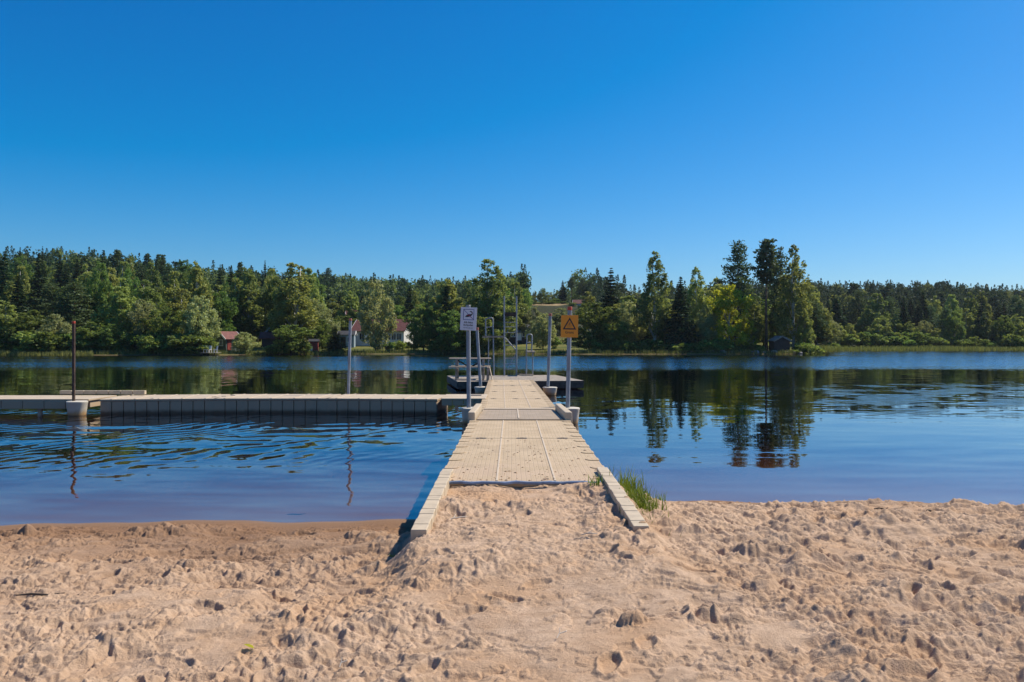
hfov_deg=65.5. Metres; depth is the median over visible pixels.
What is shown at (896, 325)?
birch tree
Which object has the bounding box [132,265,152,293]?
pine tree
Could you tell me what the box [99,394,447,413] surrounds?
side pontoon
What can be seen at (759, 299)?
birch tree
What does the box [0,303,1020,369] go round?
terrain
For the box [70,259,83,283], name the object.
spruce tree
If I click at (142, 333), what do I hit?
shrub
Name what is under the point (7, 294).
birch tree
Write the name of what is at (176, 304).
birch tree
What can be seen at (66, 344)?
shrub
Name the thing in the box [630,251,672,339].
birch tree
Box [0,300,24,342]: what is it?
birch tree
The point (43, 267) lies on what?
spruce tree
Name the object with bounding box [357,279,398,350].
willow tree
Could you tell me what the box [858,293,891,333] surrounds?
birch tree
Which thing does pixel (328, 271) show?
pine tree
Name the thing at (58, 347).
shrub
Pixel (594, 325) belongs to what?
broadleaf tree
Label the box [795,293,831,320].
birch tree
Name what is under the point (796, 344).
shrub
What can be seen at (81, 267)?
spruce tree
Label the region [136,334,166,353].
shrub
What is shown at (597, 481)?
grass tuft
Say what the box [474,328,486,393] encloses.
mooring post
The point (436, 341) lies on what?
shrub
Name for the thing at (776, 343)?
boathouse
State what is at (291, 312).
birch tree
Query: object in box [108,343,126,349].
shrub
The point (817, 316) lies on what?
tree
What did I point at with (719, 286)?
birch tree
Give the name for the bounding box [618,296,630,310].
birch tree
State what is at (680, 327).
spruce tree
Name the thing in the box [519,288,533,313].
broadleaf tree
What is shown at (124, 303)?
birch tree
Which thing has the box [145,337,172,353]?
shrub
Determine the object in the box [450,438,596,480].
sand crumbs
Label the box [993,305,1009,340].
spruce tree
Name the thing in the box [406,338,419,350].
shrub
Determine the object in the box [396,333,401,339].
window
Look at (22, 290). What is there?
spruce tree
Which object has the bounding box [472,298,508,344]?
birch tree
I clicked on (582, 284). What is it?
pine tree
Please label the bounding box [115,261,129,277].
birch tree
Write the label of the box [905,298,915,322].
spruce tree
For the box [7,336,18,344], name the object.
shrub
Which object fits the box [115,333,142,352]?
shrub
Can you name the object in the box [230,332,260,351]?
willow tree
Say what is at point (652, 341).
shrub
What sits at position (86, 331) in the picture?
broadleaf tree
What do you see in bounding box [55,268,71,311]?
spruce tree
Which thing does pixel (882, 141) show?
sky
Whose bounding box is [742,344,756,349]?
shrub
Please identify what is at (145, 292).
birch tree
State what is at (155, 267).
spruce tree
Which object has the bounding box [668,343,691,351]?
shrub
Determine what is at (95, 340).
shrub
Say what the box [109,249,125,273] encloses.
pine tree
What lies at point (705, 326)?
willow tree
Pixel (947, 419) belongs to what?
water
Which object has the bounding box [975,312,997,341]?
birch tree
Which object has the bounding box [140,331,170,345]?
shrub
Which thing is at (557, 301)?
broadleaf tree
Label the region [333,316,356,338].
broadleaf tree
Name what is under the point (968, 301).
birch tree
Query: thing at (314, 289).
birch tree
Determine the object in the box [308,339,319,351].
shed
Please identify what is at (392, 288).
forest
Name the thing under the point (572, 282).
pine tree
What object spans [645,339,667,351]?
shrub
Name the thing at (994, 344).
shrub
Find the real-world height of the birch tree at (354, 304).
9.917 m
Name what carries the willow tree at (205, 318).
on the terrain at (546, 308)
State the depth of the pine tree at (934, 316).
203.26 m
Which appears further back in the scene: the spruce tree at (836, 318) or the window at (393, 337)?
the spruce tree at (836, 318)
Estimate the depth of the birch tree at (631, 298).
153.62 m
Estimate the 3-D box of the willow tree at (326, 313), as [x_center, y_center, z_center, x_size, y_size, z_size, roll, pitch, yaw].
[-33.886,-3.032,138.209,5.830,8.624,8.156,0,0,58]
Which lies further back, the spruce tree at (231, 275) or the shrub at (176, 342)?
the spruce tree at (231, 275)
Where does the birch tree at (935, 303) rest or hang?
on the terrain at (546, 308)
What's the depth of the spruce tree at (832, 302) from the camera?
194.57 m
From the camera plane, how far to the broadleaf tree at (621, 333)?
125.58 m
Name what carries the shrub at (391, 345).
on the terrain at (546, 308)
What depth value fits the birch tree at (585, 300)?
167.91 m
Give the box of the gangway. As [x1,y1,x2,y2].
[0,390,145,414]
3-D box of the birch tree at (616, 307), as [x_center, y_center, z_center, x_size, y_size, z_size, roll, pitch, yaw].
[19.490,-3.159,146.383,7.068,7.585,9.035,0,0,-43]
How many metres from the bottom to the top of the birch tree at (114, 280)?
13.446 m
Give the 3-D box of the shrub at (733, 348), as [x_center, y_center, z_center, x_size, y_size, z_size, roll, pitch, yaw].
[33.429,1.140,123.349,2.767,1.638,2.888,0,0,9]
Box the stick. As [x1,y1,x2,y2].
[16,592,64,595]
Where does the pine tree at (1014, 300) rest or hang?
on the terrain at (546, 308)
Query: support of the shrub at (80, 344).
on the terrain at (546, 308)
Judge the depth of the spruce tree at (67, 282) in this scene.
127.91 m
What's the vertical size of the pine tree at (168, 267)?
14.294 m
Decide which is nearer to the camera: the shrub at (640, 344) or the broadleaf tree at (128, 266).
the shrub at (640, 344)
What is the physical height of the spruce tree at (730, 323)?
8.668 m
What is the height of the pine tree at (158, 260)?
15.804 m
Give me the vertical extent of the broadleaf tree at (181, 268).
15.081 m
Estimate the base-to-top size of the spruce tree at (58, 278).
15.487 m
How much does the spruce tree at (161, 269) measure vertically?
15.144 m
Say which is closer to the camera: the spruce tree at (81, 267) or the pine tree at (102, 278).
the pine tree at (102, 278)
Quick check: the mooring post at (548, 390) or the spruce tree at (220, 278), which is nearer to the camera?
the mooring post at (548, 390)
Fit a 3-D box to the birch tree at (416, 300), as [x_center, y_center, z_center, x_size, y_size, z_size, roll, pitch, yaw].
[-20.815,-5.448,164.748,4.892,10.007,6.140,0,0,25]
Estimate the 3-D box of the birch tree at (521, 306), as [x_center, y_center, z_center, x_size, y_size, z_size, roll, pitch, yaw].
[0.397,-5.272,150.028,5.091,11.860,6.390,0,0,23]
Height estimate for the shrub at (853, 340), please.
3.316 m
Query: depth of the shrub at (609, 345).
124.10 m
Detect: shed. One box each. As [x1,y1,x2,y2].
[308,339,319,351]
[337,331,356,347]
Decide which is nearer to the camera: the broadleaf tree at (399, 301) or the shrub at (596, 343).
the shrub at (596, 343)
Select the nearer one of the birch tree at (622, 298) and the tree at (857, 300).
the birch tree at (622, 298)
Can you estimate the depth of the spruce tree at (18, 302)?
128.39 m
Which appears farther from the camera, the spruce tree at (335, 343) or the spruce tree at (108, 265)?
the spruce tree at (108, 265)
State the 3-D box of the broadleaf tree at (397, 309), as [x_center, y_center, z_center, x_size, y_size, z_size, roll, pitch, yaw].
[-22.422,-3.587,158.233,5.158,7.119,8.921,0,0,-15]
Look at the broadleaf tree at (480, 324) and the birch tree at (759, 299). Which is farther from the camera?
the birch tree at (759, 299)
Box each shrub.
[0,334,16,350]
[0,342,18,351]
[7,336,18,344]
[8,331,61,352]
[31,330,66,352]
[36,333,82,352]
[54,332,79,349]
[75,334,88,350]
[81,329,116,351]
[84,331,107,351]
[97,331,129,351]
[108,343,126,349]
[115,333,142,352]
[118,330,153,351]
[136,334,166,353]
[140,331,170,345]
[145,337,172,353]
[161,336,189,353]
[166,333,214,353]
[177,337,218,353]
[265,347,280,353]
[383,341,394,350]
[393,340,405,349]
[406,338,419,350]
[429,344,439,350]
[431,337,473,351]
[463,336,483,351]
[489,338,507,350]
[551,337,561,348]
[582,337,604,350]
[603,340,617,350]
[610,340,630,350]
[622,342,641,351]
[629,341,650,350]
[640,339,656,349]
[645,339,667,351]
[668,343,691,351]
[699,338,732,351]
[716,341,734,351]
[722,343,736,352]
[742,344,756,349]
[791,342,812,350]
[795,344,824,353]
[824,342,839,346]
[836,333,864,346]
[852,332,869,346]
[867,333,888,346]
[876,336,893,346]
[880,332,899,346]
[888,332,908,345]
[892,332,911,346]
[894,337,918,346]
[901,331,931,346]
[921,336,949,346]
[949,336,970,344]
[951,339,971,347]
[968,336,990,346]
[978,342,992,347]
[990,341,999,346]
[999,334,1023,348]
[1007,338,1023,346]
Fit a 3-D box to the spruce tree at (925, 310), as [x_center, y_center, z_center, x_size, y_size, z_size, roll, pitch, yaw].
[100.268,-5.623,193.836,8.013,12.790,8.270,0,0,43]
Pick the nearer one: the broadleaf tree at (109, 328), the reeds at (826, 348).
the broadleaf tree at (109, 328)
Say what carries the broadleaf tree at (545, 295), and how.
on the terrain at (546, 308)
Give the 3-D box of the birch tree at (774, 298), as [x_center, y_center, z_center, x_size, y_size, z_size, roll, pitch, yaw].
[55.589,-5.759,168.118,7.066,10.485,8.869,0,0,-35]
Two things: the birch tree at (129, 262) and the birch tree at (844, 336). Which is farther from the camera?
the birch tree at (129, 262)
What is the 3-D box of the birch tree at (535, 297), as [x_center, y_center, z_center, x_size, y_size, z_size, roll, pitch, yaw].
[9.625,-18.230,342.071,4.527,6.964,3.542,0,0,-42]
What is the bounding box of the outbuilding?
[259,332,282,348]
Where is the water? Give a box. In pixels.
[0,351,1023,503]
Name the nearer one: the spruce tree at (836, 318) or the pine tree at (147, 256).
the spruce tree at (836, 318)
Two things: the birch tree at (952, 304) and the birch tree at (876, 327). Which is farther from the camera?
the birch tree at (952, 304)
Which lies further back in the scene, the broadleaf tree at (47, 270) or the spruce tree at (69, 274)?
the broadleaf tree at (47, 270)
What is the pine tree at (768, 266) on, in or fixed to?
on the terrain at (546, 308)
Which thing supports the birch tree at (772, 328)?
on the terrain at (546, 308)
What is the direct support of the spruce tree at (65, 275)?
on the terrain at (546, 308)
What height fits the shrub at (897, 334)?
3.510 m
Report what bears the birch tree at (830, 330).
on the terrain at (546, 308)
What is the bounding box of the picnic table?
[449,358,490,379]
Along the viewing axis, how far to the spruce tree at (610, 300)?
149.56 m
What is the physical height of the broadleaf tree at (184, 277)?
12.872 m
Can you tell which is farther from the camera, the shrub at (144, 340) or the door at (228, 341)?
the door at (228, 341)
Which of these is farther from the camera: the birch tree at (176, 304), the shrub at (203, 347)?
the birch tree at (176, 304)
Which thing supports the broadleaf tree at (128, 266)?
on the terrain at (546, 308)
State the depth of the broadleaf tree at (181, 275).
171.61 m
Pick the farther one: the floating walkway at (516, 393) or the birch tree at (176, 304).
the birch tree at (176, 304)
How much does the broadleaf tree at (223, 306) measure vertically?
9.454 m
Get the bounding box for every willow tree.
[34,314,71,349]
[125,299,158,347]
[178,295,221,345]
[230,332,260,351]
[304,299,340,343]
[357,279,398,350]
[519,307,542,341]
[524,313,556,348]
[552,308,572,334]
[612,301,646,342]
[689,307,722,343]
[820,318,843,345]
[915,320,933,338]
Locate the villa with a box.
[352,316,412,345]
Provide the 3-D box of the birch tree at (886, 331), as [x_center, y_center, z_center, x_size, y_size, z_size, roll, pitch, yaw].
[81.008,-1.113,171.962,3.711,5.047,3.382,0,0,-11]
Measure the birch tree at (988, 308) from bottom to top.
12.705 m
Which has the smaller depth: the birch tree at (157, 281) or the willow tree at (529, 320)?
the birch tree at (157, 281)
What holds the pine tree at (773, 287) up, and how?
on the terrain at (546, 308)
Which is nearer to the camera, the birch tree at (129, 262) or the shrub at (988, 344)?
the shrub at (988, 344)
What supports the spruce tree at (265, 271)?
on the terrain at (546, 308)
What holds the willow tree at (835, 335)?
on the terrain at (546, 308)
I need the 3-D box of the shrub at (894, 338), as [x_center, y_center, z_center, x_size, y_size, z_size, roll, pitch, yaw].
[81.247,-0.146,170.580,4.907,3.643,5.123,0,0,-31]
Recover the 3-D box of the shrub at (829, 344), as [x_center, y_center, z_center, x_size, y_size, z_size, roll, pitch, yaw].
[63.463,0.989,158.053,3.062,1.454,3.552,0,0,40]
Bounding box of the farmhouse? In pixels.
[572,300,582,305]
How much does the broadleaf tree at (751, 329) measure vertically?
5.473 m
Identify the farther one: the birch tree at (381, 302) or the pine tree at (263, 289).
the birch tree at (381, 302)
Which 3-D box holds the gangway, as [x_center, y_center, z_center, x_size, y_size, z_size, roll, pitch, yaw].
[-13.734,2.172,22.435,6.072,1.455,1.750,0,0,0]
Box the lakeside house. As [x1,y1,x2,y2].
[507,322,530,343]
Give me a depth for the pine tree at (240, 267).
214.47 m
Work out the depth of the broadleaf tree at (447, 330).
122.91 m
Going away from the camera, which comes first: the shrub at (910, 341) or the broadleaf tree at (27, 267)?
the shrub at (910, 341)
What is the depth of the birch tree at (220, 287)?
140.07 m
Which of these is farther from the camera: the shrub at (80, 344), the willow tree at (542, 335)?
the willow tree at (542, 335)
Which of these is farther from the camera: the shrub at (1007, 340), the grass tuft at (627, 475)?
the shrub at (1007, 340)
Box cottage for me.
[214,331,241,350]
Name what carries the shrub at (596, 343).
on the terrain at (546, 308)
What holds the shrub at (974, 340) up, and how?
on the terrain at (546, 308)
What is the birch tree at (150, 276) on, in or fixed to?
on the terrain at (546, 308)
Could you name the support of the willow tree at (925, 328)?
on the terrain at (546, 308)
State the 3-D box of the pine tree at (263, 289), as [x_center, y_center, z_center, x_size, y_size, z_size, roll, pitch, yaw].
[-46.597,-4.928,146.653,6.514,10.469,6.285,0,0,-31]
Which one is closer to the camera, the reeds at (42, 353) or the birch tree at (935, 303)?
the reeds at (42, 353)
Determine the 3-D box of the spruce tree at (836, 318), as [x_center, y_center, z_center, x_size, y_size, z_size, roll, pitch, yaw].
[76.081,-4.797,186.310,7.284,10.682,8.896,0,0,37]
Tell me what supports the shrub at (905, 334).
on the terrain at (546, 308)
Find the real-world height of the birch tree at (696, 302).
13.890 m
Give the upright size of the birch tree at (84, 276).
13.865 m
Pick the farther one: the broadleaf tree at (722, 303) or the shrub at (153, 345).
the broadleaf tree at (722, 303)
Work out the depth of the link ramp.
21.76 m
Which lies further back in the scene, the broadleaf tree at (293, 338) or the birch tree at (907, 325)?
the birch tree at (907, 325)
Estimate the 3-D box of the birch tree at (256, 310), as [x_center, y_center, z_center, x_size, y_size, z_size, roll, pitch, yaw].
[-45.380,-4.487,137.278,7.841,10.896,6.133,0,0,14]
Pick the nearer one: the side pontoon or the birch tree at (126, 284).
the side pontoon
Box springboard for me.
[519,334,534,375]
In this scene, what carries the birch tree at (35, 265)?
on the terrain at (546, 308)
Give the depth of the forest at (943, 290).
252.47 m
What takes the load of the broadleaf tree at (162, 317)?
on the terrain at (546, 308)
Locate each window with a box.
[391,333,395,339]
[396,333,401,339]
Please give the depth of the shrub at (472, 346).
124.80 m
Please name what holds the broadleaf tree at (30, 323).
on the terrain at (546, 308)
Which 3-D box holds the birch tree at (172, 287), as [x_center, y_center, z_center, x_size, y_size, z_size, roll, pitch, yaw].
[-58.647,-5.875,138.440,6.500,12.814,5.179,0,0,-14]
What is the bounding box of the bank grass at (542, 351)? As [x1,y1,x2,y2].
[91,348,806,354]
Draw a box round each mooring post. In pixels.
[66,321,87,415]
[347,318,351,393]
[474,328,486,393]
[543,313,556,395]
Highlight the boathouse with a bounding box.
[768,336,791,350]
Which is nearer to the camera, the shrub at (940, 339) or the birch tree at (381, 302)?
the birch tree at (381, 302)
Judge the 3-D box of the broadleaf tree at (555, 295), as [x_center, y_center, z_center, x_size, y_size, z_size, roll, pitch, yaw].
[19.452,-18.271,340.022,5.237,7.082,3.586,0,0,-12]
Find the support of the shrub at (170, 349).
on the terrain at (546, 308)
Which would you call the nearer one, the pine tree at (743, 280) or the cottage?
the cottage
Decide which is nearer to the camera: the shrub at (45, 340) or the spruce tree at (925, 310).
the shrub at (45, 340)
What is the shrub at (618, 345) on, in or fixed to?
on the terrain at (546, 308)
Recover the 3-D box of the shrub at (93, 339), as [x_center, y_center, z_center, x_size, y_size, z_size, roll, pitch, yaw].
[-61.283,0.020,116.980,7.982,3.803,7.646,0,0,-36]
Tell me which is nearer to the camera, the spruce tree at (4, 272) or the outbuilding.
the outbuilding
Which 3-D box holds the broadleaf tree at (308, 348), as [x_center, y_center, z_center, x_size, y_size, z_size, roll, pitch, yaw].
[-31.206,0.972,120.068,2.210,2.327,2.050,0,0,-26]
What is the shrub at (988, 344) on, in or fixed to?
on the terrain at (546, 308)
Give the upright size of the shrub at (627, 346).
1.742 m
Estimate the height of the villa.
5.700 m
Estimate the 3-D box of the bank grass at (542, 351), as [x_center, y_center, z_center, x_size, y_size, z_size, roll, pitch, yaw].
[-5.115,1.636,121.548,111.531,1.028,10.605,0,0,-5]
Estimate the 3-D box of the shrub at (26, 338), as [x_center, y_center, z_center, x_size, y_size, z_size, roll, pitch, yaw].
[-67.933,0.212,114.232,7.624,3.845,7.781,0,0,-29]
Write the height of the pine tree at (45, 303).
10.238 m
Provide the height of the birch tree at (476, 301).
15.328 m
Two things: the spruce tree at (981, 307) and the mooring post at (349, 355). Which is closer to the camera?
the mooring post at (349, 355)
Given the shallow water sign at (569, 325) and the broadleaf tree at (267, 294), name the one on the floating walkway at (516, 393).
the shallow water sign at (569, 325)
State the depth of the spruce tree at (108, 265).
179.55 m
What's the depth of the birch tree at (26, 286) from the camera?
157.63 m
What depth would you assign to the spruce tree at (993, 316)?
195.71 m
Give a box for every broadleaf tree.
[7,256,34,286]
[15,309,52,350]
[24,280,59,306]
[29,261,56,284]
[75,322,107,350]
[84,261,114,331]
[94,323,127,349]
[119,269,140,301]
[121,263,141,285]
[138,302,187,346]
[164,271,188,297]
[177,259,192,278]
[179,270,190,285]
[202,277,210,295]
[206,291,238,330]
[222,285,236,302]
[262,276,285,326]
[262,324,316,353]
[299,340,311,353]
[309,272,326,302]
[310,319,331,347]
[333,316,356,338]
[388,305,407,318]
[392,295,405,311]
[401,303,442,350]
[434,310,472,353]
[455,316,491,352]
[497,300,508,338]
[499,290,518,302]
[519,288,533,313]
[537,288,549,301]
[550,299,560,303]
[551,290,558,298]
[560,302,622,349]
[591,315,632,342]
[706,284,754,345]
[730,318,759,347]
[750,299,775,345]
[849,320,871,334]
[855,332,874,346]
[942,311,966,339]
[990,315,1016,341]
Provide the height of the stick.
0.015 m
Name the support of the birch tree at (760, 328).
on the terrain at (546, 308)
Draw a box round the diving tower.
[482,296,516,375]
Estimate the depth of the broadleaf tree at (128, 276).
151.06 m
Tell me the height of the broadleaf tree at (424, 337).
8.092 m
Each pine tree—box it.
[30,283,66,324]
[46,278,60,286]
[47,282,102,333]
[76,293,105,328]
[93,267,110,297]
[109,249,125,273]
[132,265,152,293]
[142,253,152,273]
[153,254,162,271]
[160,263,178,288]
[161,254,166,270]
[236,261,244,280]
[257,286,265,341]
[323,268,333,290]
[419,293,432,326]
[567,277,577,301]
[573,278,589,295]
[583,278,597,300]
[710,240,759,316]
[748,238,782,350]
[763,246,794,331]
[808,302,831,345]
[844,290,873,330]
[879,296,902,330]
[925,304,939,330]
[933,307,953,332]
[1006,295,1023,315]
[1007,307,1022,317]
[1008,300,1023,323]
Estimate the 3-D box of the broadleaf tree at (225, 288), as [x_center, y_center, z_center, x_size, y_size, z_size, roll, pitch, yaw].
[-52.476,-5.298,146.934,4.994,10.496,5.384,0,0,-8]
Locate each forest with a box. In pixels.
[0,246,606,309]
[589,268,1023,330]
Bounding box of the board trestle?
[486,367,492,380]
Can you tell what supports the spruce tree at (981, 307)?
on the terrain at (546, 308)
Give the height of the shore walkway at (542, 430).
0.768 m
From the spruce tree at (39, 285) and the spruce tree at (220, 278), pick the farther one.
the spruce tree at (220, 278)
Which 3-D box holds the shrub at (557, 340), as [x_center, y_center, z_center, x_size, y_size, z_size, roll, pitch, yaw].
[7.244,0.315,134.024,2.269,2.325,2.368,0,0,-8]
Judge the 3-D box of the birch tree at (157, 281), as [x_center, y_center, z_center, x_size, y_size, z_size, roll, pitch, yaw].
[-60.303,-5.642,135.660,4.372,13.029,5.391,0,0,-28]
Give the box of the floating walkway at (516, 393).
[481,380,554,410]
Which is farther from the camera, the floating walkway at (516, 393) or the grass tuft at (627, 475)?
the floating walkway at (516, 393)
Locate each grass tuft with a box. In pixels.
[588,474,602,485]
[607,464,683,535]
[609,467,643,486]
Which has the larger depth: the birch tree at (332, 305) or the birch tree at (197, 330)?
the birch tree at (332, 305)
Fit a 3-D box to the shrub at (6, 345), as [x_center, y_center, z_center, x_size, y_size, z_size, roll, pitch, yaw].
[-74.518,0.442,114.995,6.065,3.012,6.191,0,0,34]
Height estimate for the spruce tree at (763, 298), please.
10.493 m
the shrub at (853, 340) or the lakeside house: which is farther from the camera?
the shrub at (853, 340)
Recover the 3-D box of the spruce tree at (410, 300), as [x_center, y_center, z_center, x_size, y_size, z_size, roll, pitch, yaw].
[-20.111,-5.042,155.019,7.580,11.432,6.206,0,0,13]
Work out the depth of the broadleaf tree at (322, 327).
132.50 m
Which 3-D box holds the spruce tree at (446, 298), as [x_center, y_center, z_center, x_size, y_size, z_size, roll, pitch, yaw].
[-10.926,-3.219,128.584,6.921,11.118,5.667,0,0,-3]
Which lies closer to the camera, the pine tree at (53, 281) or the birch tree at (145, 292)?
the birch tree at (145, 292)
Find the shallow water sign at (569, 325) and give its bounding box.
[561,307,579,423]
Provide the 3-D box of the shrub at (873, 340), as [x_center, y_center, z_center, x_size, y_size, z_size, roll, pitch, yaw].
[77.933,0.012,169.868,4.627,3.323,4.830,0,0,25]
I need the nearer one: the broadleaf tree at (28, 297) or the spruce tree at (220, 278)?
the broadleaf tree at (28, 297)
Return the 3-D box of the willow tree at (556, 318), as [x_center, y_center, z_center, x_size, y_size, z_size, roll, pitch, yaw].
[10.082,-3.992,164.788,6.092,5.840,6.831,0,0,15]
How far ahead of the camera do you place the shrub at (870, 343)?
169.64 m
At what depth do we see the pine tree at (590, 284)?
299.44 m
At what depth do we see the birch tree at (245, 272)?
170.48 m
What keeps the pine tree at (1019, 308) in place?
on the terrain at (546, 308)
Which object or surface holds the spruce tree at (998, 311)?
on the terrain at (546, 308)
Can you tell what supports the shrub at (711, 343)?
on the terrain at (546, 308)
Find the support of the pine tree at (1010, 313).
on the terrain at (546, 308)
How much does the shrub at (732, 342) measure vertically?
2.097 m
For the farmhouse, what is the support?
on the terrain at (546, 308)
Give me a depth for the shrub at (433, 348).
125.43 m
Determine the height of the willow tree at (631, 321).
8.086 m
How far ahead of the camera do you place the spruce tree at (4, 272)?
140.00 m
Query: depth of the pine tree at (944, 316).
176.55 m
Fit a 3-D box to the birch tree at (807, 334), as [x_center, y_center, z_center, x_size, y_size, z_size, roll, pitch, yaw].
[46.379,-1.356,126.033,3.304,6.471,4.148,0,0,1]
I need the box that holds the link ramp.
[441,394,487,405]
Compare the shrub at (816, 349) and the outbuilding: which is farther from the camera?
the outbuilding
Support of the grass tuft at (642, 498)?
on the beach
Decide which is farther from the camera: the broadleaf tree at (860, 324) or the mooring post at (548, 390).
the broadleaf tree at (860, 324)
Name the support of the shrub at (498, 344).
on the terrain at (546, 308)
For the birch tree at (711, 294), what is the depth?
145.21 m
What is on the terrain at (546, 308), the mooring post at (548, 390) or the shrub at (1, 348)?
the shrub at (1, 348)
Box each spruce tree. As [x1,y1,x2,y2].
[0,251,13,308]
[4,276,31,320]
[17,275,26,309]
[25,253,51,329]
[34,258,47,284]
[51,255,64,287]
[52,277,83,332]
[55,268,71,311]
[59,264,69,290]
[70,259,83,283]
[74,259,85,279]
[106,257,111,274]
[146,265,157,297]
[159,261,164,273]
[214,265,224,291]
[225,267,236,289]
[263,262,266,278]
[321,326,347,352]
[329,291,344,333]
[400,286,420,327]
[433,287,456,343]
[465,290,473,334]
[557,280,567,301]
[597,268,621,322]
[630,303,659,342]
[662,277,702,351]
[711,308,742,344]
[759,290,767,306]
[825,300,830,313]
[830,298,844,323]
[831,298,850,332]
[843,305,855,333]
[898,297,914,330]
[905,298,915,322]
[910,301,932,334]
[912,292,937,334]
[974,296,993,341]
[991,306,1002,326]
[991,308,1006,321]
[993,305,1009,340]
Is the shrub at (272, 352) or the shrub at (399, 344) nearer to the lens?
the shrub at (272, 352)
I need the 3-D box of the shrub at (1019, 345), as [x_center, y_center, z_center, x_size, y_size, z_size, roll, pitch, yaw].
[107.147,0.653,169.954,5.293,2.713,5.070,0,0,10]
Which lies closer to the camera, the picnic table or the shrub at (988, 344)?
the picnic table
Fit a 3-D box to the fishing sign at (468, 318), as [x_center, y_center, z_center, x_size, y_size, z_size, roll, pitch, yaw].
[-0.997,0.790,19.320,0.524,3.320,0.500,0,0,0]
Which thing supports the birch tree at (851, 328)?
on the terrain at (546, 308)
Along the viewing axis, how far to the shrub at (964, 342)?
169.36 m
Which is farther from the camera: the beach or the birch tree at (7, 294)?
the birch tree at (7, 294)
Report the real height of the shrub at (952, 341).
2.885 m
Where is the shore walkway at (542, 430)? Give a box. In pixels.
[411,404,648,540]
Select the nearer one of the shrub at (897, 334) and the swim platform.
the swim platform
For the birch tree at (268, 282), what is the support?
on the terrain at (546, 308)
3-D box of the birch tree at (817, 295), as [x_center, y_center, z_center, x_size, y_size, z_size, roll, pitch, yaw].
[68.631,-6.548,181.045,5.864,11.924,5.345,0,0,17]
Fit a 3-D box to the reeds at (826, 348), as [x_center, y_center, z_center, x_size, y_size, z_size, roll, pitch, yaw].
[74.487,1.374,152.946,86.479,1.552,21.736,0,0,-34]
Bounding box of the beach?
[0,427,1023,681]
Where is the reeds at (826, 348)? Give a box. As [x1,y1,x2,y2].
[808,344,1023,353]
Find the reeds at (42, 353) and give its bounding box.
[0,349,93,355]
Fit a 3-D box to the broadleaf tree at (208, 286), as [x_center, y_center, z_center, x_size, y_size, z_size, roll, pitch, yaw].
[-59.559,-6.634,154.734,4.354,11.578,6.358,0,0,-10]
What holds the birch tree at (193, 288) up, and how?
on the terrain at (546, 308)
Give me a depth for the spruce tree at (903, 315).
176.62 m
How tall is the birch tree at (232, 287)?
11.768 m
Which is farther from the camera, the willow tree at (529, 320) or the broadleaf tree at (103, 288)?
the willow tree at (529, 320)
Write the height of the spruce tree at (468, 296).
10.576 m
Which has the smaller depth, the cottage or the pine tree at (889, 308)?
the cottage
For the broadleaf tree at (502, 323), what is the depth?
151.06 m
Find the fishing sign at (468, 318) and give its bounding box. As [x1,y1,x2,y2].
[460,305,476,423]
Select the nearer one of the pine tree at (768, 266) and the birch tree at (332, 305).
the pine tree at (768, 266)
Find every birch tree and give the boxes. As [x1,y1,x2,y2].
[0,281,21,318]
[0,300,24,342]
[10,265,30,307]
[30,262,48,285]
[73,264,91,299]
[90,286,144,332]
[105,267,123,323]
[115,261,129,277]
[117,277,131,321]
[122,279,161,327]
[123,258,135,279]
[145,262,154,296]
[147,270,168,330]
[162,271,182,310]
[162,288,200,333]
[179,260,214,326]
[183,315,204,346]
[211,284,222,323]
[220,278,254,329]
[230,284,269,337]
[232,268,267,335]
[236,267,254,289]
[243,295,272,342]
[263,269,278,300]
[266,262,319,348]
[266,283,310,341]
[296,268,326,322]
[323,298,343,331]
[335,291,360,326]
[367,288,387,318]
[404,291,421,327]
[422,278,466,336]
[467,259,519,340]
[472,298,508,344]
[505,282,528,328]
[532,291,538,301]
[547,292,553,301]
[576,291,598,331]
[600,303,627,327]
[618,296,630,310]
[622,295,638,310]
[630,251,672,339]
[650,308,679,342]
[683,266,712,338]
[702,287,723,317]
[704,277,721,299]
[740,289,763,323]
[743,299,769,342]
[761,289,778,307]
[762,307,790,341]
[771,244,814,349]
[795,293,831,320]
[795,312,815,343]
[803,301,838,344]
[811,286,822,310]
[834,323,848,344]
[845,323,859,346]
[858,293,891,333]
[867,318,889,334]
[881,324,891,336]
[885,315,905,332]
[897,321,920,338]
[928,296,941,330]
[930,328,949,340]
[940,294,961,333]
[956,308,978,339]
[957,292,977,327]
[974,291,992,320]
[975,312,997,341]
[1009,314,1023,338]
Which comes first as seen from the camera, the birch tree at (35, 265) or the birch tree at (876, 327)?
the birch tree at (876, 327)
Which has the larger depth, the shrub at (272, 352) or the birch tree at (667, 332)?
the birch tree at (667, 332)
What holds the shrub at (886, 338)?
on the terrain at (546, 308)
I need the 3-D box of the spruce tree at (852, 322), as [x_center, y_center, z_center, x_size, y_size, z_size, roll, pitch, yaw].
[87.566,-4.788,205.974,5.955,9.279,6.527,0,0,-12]
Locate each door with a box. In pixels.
[227,340,230,349]
[517,333,521,339]
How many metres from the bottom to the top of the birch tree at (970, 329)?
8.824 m
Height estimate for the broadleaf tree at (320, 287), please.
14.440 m
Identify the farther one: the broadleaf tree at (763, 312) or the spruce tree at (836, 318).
the spruce tree at (836, 318)
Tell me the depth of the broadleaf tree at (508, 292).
179.73 m
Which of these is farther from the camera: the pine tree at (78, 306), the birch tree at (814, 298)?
the birch tree at (814, 298)
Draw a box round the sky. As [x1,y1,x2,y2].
[0,0,1023,297]
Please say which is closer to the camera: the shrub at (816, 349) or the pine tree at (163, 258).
the shrub at (816, 349)
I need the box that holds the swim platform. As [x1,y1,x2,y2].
[447,375,583,389]
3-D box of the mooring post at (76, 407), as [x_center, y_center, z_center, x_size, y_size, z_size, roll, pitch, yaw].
[-11.670,0.960,21.370,0.530,2.980,0.530,0,0,0]
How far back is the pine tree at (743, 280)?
135.21 m

